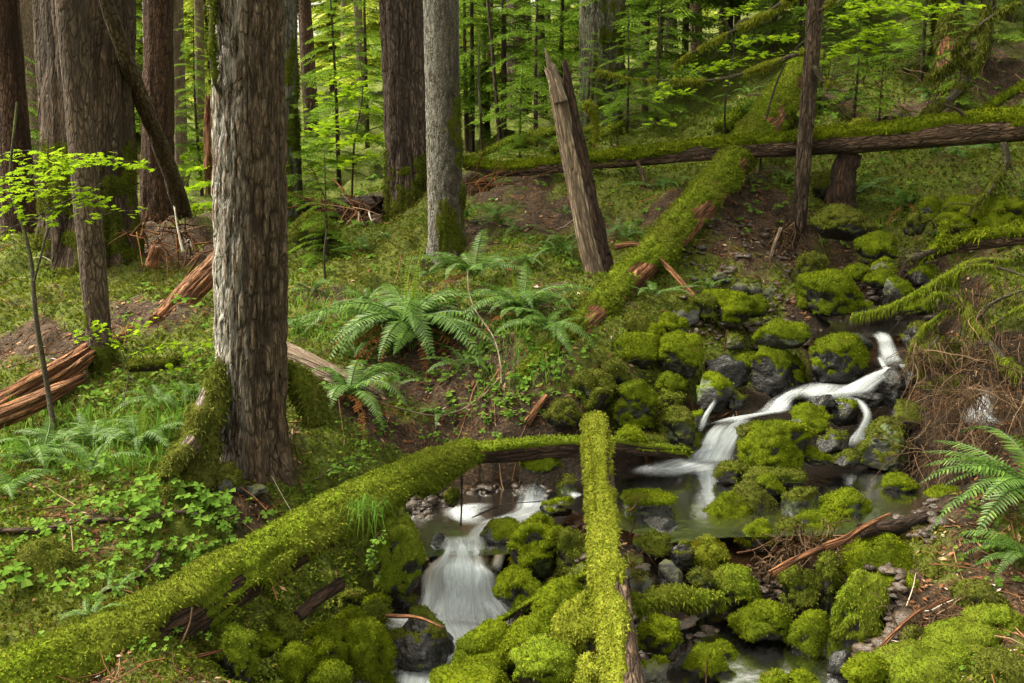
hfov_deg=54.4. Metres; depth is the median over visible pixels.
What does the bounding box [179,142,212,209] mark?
vine maple
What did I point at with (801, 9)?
hemlock tree
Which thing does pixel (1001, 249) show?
boulder
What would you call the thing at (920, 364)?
dead branch
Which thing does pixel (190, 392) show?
sword fern
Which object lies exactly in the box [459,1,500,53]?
hemlock tree
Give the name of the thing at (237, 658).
boulder
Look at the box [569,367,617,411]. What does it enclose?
boulder
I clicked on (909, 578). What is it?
boulder
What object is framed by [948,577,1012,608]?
boulder
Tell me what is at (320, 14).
hemlock tree
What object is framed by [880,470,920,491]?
boulder
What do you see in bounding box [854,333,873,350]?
boulder
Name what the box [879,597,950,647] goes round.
stick
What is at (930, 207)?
boulder
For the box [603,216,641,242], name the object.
sword fern
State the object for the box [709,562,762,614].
boulder
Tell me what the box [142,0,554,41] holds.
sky
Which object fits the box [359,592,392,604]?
boulder
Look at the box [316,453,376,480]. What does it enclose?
vine maple
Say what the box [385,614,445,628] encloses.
stick
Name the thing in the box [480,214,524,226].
sword fern
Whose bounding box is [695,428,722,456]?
waterfall water
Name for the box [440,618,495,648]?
waterfall water
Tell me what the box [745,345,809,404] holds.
boulder
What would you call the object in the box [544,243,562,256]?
sword fern
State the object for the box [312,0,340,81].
hemlock tree
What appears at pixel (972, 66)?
mossy branch
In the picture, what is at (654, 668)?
boulder
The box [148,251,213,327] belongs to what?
rotten log
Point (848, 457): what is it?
boulder
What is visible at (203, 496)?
leafy herbs
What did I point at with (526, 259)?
sword fern
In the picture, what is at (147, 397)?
sword fern
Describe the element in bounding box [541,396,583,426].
boulder
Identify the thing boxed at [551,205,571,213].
sword fern
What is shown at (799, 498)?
boulder
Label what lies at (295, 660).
boulder
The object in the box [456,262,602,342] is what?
sword fern
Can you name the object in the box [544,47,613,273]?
broken snag
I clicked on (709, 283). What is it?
sword fern
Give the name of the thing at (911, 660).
boulder
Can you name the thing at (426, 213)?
sword fern
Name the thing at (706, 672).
twig
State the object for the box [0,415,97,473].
sword fern
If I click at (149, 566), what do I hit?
fallen branch
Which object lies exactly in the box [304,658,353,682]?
boulder
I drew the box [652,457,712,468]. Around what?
waterfall water
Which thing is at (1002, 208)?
boulder
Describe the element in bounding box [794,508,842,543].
boulder
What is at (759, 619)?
boulder
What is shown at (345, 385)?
sword fern
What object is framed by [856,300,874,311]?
boulder
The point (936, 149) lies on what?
sword fern
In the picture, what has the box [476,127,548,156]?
fallen log
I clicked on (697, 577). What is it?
boulder
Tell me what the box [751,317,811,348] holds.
boulder
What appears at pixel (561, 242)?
sword fern
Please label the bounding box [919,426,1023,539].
sword fern
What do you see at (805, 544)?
root tangle
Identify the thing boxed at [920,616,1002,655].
boulder
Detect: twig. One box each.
[377,376,502,415]
[460,476,462,525]
[467,270,501,384]
[472,501,540,517]
[705,660,707,682]
[723,329,727,350]
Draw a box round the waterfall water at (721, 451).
[702,424,741,460]
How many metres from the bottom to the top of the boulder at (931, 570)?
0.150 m
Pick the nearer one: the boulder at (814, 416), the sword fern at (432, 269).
the boulder at (814, 416)
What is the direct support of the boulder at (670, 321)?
on the ground at (440, 580)
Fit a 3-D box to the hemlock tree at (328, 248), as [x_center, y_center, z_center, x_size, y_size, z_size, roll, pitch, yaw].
[-1.861,-1.248,9.812,0.758,1.344,0.871,-10,15,-38]
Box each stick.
[197,649,222,658]
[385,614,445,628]
[736,539,773,553]
[768,227,781,260]
[769,545,824,576]
[821,512,891,551]
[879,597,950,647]
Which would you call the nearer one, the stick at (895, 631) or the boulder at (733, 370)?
the stick at (895, 631)
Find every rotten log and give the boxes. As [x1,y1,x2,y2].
[0,331,127,404]
[0,372,90,428]
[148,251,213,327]
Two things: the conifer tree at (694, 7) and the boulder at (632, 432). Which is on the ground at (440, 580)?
the conifer tree at (694, 7)
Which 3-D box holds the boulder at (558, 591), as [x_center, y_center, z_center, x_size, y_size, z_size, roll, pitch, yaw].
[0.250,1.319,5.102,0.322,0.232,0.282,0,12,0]
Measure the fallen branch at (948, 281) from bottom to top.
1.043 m
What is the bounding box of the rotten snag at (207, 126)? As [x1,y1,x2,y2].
[203,94,211,194]
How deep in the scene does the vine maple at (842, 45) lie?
10.25 m
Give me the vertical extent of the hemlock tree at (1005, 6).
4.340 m
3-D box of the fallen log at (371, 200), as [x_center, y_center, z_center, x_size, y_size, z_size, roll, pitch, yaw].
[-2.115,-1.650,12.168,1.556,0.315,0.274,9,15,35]
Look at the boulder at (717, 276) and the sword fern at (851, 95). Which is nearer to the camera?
the boulder at (717, 276)
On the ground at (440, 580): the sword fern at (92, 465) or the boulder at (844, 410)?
the sword fern at (92, 465)
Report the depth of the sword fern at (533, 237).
9.36 m
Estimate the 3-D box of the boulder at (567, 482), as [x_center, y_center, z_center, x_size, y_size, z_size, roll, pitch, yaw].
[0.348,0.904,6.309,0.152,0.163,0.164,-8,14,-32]
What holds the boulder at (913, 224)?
on the ground at (440, 580)
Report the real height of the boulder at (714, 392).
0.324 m
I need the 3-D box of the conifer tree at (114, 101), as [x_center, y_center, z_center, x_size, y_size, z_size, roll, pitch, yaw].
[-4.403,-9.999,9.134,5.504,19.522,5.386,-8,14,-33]
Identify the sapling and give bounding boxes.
[323,229,327,307]
[478,33,482,149]
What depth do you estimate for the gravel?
6.00 m
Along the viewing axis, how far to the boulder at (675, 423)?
6.77 m
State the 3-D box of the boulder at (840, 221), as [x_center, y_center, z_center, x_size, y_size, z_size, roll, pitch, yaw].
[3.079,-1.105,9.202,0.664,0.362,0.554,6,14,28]
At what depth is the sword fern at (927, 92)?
12.72 m
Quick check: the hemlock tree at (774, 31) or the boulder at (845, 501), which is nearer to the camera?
the boulder at (845, 501)
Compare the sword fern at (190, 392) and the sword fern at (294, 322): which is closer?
the sword fern at (190, 392)
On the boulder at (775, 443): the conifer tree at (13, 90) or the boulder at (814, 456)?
the boulder at (814, 456)
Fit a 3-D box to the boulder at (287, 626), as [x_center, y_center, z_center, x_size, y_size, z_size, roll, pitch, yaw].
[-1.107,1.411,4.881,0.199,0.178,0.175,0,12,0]
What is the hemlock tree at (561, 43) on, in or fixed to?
on the ground at (440, 580)
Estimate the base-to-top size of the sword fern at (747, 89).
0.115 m
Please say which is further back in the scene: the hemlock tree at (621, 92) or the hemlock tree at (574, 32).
the hemlock tree at (574, 32)
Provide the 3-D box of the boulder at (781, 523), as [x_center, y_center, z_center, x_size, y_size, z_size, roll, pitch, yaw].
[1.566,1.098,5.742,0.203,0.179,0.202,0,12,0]
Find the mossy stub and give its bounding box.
[581,99,600,146]
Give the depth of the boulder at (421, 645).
5.21 m
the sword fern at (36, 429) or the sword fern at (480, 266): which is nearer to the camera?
the sword fern at (36, 429)
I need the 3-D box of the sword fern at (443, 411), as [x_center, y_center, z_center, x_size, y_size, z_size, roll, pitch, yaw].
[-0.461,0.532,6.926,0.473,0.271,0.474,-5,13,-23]
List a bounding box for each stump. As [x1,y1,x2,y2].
[145,245,161,268]
[824,154,861,208]
[930,5,973,101]
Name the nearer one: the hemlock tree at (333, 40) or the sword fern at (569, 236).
the sword fern at (569, 236)
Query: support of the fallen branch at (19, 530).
on the ground at (440, 580)
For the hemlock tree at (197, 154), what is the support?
on the ground at (440, 580)
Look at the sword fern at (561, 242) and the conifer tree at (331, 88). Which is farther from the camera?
the conifer tree at (331, 88)
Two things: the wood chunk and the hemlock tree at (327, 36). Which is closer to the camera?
the wood chunk
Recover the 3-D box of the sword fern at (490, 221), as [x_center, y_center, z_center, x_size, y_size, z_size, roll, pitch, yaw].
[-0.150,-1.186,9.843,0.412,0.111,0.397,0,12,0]
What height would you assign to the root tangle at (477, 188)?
1.156 m
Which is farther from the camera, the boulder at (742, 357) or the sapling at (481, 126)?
the sapling at (481, 126)
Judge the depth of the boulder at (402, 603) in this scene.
5.50 m
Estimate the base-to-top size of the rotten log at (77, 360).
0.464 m
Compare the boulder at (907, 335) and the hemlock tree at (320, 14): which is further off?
the hemlock tree at (320, 14)
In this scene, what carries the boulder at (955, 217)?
on the boulder at (1002, 208)
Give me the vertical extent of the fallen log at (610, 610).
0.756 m
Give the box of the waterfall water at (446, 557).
[427,549,451,605]
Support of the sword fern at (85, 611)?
on the ground at (440, 580)
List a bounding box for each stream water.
[350,595,486,682]
[408,487,583,557]
[546,450,956,542]
[640,609,852,682]
[809,317,938,338]
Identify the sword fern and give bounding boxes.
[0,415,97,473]
[0,467,68,499]
[10,425,109,449]
[20,441,160,475]
[24,410,141,449]
[57,595,134,622]
[79,402,183,455]
[90,572,137,598]
[109,384,195,416]
[154,380,201,400]
[287,312,331,331]
[288,278,338,291]
[289,247,501,378]
[312,359,423,444]
[319,339,387,365]
[335,285,397,304]
[337,232,373,256]
[355,325,409,347]
[365,232,394,239]
[375,341,411,349]
[375,375,428,390]
[389,259,449,279]
[403,228,529,292]
[409,209,427,224]
[413,403,479,431]
[419,346,488,373]
[446,300,495,315]
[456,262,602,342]
[464,206,495,221]
[477,202,531,224]
[479,215,508,224]
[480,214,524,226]
[493,308,601,357]
[503,221,543,235]
[509,247,555,266]
[518,232,552,243]
[528,240,575,252]
[541,235,577,256]
[543,230,575,240]
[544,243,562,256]
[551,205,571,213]
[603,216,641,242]
[606,221,645,245]
[620,178,666,187]
[628,279,709,296]
[647,170,691,188]
[685,275,739,287]
[709,94,754,113]
[732,86,765,93]
[765,169,794,181]
[822,87,870,108]
[856,174,896,193]
[864,181,928,225]
[885,58,919,71]
[901,83,931,103]
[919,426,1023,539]
[929,145,981,154]
[932,144,983,163]
[958,528,1023,579]
[971,143,1023,150]
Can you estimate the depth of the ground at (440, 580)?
8.00 m
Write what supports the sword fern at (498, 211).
on the ground at (440, 580)
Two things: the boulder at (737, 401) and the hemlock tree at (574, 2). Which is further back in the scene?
the hemlock tree at (574, 2)
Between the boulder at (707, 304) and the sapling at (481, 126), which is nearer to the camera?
the boulder at (707, 304)
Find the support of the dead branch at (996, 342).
attached to the fallen branch at (948, 281)
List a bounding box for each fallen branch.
[0,510,219,534]
[102,547,159,592]
[614,241,694,295]
[843,256,1023,386]
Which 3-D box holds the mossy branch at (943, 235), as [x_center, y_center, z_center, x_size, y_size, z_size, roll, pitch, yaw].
[3.247,-0.628,7.919,0.589,0.718,0.517,2,12,10]
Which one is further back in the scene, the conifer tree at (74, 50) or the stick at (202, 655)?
the conifer tree at (74, 50)
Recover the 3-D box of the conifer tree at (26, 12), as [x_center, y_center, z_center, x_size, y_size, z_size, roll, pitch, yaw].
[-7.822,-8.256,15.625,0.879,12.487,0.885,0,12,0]
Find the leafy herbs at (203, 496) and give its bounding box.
[0,452,252,605]
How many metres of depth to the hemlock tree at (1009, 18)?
15.74 m
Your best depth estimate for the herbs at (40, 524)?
6.81 m
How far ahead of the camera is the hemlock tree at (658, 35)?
13.01 m
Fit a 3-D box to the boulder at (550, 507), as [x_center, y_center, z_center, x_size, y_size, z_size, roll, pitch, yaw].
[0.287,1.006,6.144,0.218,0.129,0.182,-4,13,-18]
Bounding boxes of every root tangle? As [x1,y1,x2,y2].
[465,145,555,196]
[745,515,859,588]
[767,222,832,261]
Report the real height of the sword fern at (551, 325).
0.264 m
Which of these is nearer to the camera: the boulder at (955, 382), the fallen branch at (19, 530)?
the fallen branch at (19, 530)
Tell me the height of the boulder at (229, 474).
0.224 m
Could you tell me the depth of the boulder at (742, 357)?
7.50 m
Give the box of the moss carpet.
[0,29,1023,682]
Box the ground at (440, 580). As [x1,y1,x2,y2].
[0,0,1023,682]
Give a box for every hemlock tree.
[25,47,39,198]
[133,9,201,163]
[134,0,201,139]
[174,5,210,195]
[183,0,209,80]
[184,0,210,104]
[285,74,347,213]
[288,147,364,265]
[297,0,378,88]
[298,1,377,65]
[299,0,384,187]
[300,0,384,152]
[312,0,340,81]
[316,0,498,83]
[380,0,528,152]
[459,0,550,110]
[459,0,578,137]
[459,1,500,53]
[462,0,535,72]
[468,0,580,147]
[486,60,551,158]
[489,0,579,89]
[496,1,689,71]
[497,0,641,107]
[532,0,667,58]
[551,32,625,144]
[554,0,752,57]
[556,0,755,127]
[564,0,756,73]
[597,0,715,127]
[598,0,665,132]
[627,0,804,46]
[677,0,804,24]
[699,0,855,56]
[724,0,892,53]
[785,0,924,60]
[815,20,852,118]
[817,4,894,117]
[845,35,908,121]
[849,0,994,83]
[918,5,991,109]
[925,0,1023,72]
[928,0,1023,31]
[967,0,1019,22]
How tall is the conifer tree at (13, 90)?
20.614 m
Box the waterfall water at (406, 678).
[404,670,427,682]
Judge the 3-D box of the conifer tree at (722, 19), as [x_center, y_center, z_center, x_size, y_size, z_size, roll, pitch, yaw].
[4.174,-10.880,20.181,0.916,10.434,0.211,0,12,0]
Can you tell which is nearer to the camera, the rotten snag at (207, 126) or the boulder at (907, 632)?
the boulder at (907, 632)
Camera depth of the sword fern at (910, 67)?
13.41 m
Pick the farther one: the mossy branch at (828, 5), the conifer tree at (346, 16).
the conifer tree at (346, 16)
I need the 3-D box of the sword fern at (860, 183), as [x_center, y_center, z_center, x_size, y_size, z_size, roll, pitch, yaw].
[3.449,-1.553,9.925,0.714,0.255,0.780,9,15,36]
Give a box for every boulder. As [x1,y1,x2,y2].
[6,536,81,591]
[213,621,261,682]
[216,460,247,495]
[244,483,267,497]
[256,629,285,657]
[267,610,304,648]
[274,640,317,682]
[290,209,342,247]
[304,617,347,640]
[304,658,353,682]
[309,632,349,662]
[335,603,368,620]
[336,586,367,610]
[343,616,398,682]
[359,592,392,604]
[361,597,393,624]
[367,514,426,594]
[387,603,454,671]
[388,591,418,613]
[427,659,511,682]
[429,533,447,563]
[440,486,463,507]
[450,617,515,670]
[457,556,478,571]
[479,516,520,557]
[482,560,501,594]
[491,563,541,612]
[500,602,557,650]
[506,511,563,577]
[507,633,577,682]
[518,457,562,474]
[526,482,545,496]
[530,575,584,610]
[539,495,573,516]
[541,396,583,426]
[550,590,596,655]
[553,473,577,491]
[554,526,586,576]
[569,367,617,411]
[572,650,601,682]
[599,357,632,386]
[608,378,659,430]
[612,331,658,369]
[615,423,646,444]
[620,487,677,513]
[624,308,656,332]
[629,568,655,592]
[631,529,673,560]
[635,612,684,657]
[640,654,672,682]
[642,515,677,529]
[644,431,669,442]
[646,322,666,337]
[653,403,707,453]
[654,370,687,392]
[656,329,706,377]
[657,311,689,332]
[657,386,686,409]
[658,559,682,585]
[665,609,699,629]
[670,538,695,571]
[673,302,699,325]
[682,640,728,678]
[686,565,717,589]
[688,292,718,320]
[688,534,730,571]
[691,587,720,618]
[692,408,710,430]
[696,369,733,414]
[700,490,750,544]
[702,287,758,323]
[704,354,749,388]
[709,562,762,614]
[711,459,748,483]
[711,638,738,662]
[712,272,726,281]
[720,331,744,348]
[725,598,792,641]
[726,389,747,410]
[727,476,777,511]
[731,282,747,291]
[732,351,754,367]
[733,420,757,437]
[734,517,780,554]
[735,418,818,467]
[741,463,807,487]
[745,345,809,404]
[746,278,762,294]
[750,293,770,317]
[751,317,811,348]
[756,472,785,495]
[756,667,791,682]
[761,287,774,298]
[773,516,800,547]
[775,564,821,620]
[780,484,820,510]
[782,608,831,657]
[788,667,819,682]
[790,401,833,434]
[794,268,864,316]
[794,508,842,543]
[795,250,830,273]
[803,445,832,465]
[807,331,870,383]
[807,394,834,409]
[808,203,880,240]
[810,168,830,198]
[812,550,845,621]
[815,427,848,453]
[818,486,875,516]
[827,649,851,675]
[828,395,858,426]
[828,568,890,643]
[829,447,863,466]
[836,532,913,578]
[840,651,888,682]
[842,262,871,281]
[850,392,887,407]
[853,230,900,259]
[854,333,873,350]
[855,415,910,471]
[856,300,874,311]
[861,267,897,288]
[868,365,917,408]
[870,255,898,273]
[870,638,972,682]
[875,569,922,594]
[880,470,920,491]
[882,276,913,305]
[890,397,925,431]
[895,623,923,640]
[899,210,929,235]
[899,319,938,349]
[901,296,939,315]
[907,262,943,287]
[912,334,970,372]
[916,194,942,220]
[917,373,974,395]
[919,562,941,578]
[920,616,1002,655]
[921,483,961,498]
[930,210,976,232]
[940,193,974,212]
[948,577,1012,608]
[959,194,1023,227]
[959,602,1023,635]
[972,646,1023,682]
[996,218,1022,252]
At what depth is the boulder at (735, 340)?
7.63 m
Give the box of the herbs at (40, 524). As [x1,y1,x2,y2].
[0,40,1023,669]
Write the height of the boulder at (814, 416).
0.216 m
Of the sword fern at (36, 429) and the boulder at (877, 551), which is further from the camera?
the sword fern at (36, 429)
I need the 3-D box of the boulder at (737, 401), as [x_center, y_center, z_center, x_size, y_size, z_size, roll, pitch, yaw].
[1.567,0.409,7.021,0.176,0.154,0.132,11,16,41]
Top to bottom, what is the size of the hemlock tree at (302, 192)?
1.920 m
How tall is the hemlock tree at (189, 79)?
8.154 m
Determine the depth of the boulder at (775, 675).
4.64 m
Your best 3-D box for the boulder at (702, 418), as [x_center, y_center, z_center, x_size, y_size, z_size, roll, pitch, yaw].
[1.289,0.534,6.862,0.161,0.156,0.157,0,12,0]
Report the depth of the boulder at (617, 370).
6.98 m
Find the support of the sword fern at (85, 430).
on the ground at (440, 580)
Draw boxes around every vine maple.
[0,102,161,437]
[73,317,211,411]
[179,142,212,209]
[301,90,368,175]
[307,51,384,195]
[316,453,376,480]
[365,530,386,580]
[636,87,696,127]
[644,2,798,134]
[758,0,985,173]
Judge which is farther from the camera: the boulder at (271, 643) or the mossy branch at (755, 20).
the mossy branch at (755, 20)
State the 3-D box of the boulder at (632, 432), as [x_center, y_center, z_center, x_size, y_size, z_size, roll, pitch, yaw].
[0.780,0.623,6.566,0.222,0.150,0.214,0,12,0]
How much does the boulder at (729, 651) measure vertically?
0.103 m
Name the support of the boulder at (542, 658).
on the ground at (440, 580)
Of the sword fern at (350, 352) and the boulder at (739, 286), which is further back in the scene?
the boulder at (739, 286)
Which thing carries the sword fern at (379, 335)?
on the ground at (440, 580)
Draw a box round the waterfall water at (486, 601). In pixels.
[474,556,505,614]
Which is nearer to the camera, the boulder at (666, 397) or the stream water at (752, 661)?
the stream water at (752, 661)
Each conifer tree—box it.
[0,0,37,234]
[20,0,39,191]
[30,0,146,276]
[54,0,118,377]
[135,0,142,129]
[139,0,174,224]
[154,0,332,493]
[173,0,188,186]
[194,0,204,136]
[283,0,301,222]
[298,0,318,137]
[327,0,336,99]
[341,0,351,110]
[353,0,364,133]
[378,0,426,223]
[423,0,466,267]
[469,0,474,152]
[479,63,490,141]
[486,0,501,151]
[487,2,494,102]
[506,0,531,119]
[535,0,547,116]
[579,0,626,138]
[636,1,644,60]
[664,3,678,50]
[690,1,701,51]
[718,0,726,34]
[791,0,823,240]
[923,0,963,82]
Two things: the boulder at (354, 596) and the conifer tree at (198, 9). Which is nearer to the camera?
the boulder at (354, 596)
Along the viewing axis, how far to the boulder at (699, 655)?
4.77 m
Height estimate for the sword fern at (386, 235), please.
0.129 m
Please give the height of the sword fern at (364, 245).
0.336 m
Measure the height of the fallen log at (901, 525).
0.114 m
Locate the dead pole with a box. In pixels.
[99,0,192,218]
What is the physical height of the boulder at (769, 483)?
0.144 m
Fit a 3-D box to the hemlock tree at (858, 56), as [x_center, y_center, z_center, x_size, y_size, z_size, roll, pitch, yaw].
[4.032,-3.184,11.541,0.934,1.440,0.812,3,12,14]
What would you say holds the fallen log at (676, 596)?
on the boulder at (701, 614)
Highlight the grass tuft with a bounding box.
[335,493,395,555]
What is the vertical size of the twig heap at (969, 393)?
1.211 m
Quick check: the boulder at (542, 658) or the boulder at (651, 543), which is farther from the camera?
the boulder at (651, 543)
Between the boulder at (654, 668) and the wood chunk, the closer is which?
the boulder at (654, 668)
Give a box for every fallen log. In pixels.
[0,436,486,682]
[121,354,183,371]
[286,341,384,403]
[293,577,345,620]
[299,195,385,217]
[462,103,1023,187]
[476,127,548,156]
[476,433,692,463]
[495,568,586,621]
[513,126,556,152]
[514,46,830,383]
[547,124,601,153]
[579,410,644,682]
[586,119,630,145]
[630,581,725,622]
[712,98,755,132]
[854,507,944,537]
[911,219,1023,265]
[977,78,1023,110]
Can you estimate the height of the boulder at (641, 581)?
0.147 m
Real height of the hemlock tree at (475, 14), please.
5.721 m
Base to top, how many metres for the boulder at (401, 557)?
0.488 m
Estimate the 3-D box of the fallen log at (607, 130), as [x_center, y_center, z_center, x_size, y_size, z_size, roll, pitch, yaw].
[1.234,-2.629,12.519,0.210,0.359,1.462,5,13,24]
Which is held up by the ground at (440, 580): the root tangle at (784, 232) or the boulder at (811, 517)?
the root tangle at (784, 232)
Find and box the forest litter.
[0,40,1023,682]
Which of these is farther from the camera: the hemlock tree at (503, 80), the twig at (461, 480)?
the hemlock tree at (503, 80)
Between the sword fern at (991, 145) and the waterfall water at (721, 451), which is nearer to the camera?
the waterfall water at (721, 451)
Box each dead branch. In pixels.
[819,37,1022,123]
[869,301,994,405]
[916,275,1023,383]
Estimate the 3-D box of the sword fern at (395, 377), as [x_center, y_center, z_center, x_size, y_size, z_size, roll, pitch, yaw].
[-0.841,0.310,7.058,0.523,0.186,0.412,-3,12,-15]
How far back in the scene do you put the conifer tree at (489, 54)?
28.79 m
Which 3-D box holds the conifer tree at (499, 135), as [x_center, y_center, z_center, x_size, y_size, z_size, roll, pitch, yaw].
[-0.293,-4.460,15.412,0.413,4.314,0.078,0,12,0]
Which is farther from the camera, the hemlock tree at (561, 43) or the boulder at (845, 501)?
the hemlock tree at (561, 43)
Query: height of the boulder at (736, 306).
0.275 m
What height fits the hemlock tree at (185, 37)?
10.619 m
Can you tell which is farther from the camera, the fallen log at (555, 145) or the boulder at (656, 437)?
the fallen log at (555, 145)
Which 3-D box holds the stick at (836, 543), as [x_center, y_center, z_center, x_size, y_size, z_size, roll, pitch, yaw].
[1.863,1.031,5.363,0.404,0.197,0.052,-2,12,-10]
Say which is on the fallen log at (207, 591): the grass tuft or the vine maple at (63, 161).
the grass tuft
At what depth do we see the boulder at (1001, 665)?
4.42 m
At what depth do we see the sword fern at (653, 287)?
7.78 m
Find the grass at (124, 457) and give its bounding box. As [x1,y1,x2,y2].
[0,270,568,635]
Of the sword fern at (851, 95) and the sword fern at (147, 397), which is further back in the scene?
the sword fern at (851, 95)
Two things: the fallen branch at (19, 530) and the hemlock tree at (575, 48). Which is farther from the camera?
the hemlock tree at (575, 48)
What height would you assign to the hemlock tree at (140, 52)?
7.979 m
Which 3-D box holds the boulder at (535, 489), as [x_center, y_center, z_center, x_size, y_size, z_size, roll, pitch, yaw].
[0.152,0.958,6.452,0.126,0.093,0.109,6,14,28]
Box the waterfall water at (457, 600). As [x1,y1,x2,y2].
[443,548,480,614]
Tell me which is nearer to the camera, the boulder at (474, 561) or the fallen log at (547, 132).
the boulder at (474, 561)
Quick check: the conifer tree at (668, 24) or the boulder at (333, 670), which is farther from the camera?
the conifer tree at (668, 24)
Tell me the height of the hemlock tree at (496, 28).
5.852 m
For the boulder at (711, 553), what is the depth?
5.50 m
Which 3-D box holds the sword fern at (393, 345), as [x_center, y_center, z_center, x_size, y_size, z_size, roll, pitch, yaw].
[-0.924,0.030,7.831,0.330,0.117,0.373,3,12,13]
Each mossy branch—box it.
[568,47,805,104]
[665,0,793,73]
[812,55,853,100]
[818,0,857,23]
[886,218,966,303]
[910,0,1023,115]
[932,141,1023,221]
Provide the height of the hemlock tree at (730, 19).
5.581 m
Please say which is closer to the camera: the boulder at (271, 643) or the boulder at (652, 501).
the boulder at (271, 643)
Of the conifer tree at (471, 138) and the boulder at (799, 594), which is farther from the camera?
the conifer tree at (471, 138)
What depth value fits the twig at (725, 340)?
7.25 m
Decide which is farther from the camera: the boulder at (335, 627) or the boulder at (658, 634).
the boulder at (335, 627)
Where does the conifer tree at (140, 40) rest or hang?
on the ground at (440, 580)
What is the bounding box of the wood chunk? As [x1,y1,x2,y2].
[523,393,549,425]
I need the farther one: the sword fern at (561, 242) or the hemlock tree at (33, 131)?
the hemlock tree at (33, 131)
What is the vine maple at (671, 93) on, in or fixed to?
on the ground at (440, 580)
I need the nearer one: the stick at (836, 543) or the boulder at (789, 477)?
the stick at (836, 543)
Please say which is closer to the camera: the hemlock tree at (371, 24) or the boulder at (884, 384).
the boulder at (884, 384)
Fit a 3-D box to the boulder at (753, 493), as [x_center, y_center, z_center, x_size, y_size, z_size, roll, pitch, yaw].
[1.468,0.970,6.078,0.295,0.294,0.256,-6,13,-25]
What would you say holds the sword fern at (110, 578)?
on the ground at (440, 580)
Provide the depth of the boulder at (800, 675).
4.66 m
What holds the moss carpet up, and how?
on the ground at (440, 580)
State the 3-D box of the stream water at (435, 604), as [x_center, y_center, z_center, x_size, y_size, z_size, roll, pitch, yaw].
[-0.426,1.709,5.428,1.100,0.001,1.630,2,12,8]
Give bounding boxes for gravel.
[405,217,950,660]
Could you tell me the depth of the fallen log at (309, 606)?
4.99 m
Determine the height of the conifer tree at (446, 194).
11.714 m
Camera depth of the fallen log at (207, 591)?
4.75 m
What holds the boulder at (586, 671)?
on the boulder at (542, 658)
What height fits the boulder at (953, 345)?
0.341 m
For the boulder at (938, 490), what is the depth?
6.03 m
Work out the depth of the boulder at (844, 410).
6.91 m
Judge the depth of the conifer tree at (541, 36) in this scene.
18.28 m
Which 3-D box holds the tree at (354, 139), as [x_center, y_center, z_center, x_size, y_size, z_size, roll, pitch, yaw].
[-2.159,-2.759,13.031,0.886,2.024,1.759,-8,14,-32]
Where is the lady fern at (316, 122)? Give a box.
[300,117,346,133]
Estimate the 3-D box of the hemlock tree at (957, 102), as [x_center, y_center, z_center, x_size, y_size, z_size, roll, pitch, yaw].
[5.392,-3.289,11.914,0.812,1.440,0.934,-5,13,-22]
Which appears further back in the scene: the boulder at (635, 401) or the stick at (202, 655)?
the boulder at (635, 401)
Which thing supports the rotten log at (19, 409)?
on the ground at (440, 580)
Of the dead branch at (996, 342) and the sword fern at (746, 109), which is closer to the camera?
the dead branch at (996, 342)
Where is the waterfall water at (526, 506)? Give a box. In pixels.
[501,497,541,517]
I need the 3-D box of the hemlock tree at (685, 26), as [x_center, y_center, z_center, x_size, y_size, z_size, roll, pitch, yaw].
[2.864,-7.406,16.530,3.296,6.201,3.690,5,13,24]
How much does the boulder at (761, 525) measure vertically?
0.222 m
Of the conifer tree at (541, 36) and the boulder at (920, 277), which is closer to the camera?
the boulder at (920, 277)
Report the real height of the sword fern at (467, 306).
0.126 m
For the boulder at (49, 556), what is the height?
0.267 m
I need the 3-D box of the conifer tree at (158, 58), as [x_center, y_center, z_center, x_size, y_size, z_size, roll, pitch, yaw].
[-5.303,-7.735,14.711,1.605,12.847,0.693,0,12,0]
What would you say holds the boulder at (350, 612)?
on the boulder at (377, 608)
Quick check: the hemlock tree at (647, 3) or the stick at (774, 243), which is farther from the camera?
the hemlock tree at (647, 3)
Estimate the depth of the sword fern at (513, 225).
9.60 m
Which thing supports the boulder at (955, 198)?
on the boulder at (955, 217)
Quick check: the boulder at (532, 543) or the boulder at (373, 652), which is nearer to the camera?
the boulder at (373, 652)
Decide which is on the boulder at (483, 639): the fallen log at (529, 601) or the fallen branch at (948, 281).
the fallen log at (529, 601)
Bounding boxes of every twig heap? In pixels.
[108,203,213,280]
[287,164,385,226]
[863,330,1023,488]
[871,581,999,639]
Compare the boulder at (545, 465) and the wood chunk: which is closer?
the boulder at (545, 465)
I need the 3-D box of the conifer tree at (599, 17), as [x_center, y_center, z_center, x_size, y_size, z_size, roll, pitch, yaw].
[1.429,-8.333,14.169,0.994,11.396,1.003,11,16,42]
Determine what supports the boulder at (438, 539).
in the stream water at (445, 521)
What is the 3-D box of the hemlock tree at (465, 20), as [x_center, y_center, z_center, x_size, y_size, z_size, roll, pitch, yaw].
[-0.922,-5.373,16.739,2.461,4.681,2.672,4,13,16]
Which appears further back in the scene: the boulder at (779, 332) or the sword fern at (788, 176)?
the sword fern at (788, 176)
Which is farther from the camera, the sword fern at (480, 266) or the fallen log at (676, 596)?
the sword fern at (480, 266)
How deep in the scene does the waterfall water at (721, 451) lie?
6.80 m
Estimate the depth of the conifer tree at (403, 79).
11.48 m
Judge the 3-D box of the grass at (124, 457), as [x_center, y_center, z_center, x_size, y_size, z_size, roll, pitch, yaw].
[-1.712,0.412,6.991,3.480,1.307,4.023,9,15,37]
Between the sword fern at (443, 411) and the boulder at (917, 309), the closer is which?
the sword fern at (443, 411)
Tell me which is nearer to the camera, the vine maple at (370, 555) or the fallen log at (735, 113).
the vine maple at (370, 555)
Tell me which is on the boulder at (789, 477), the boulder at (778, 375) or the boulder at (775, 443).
the boulder at (775, 443)

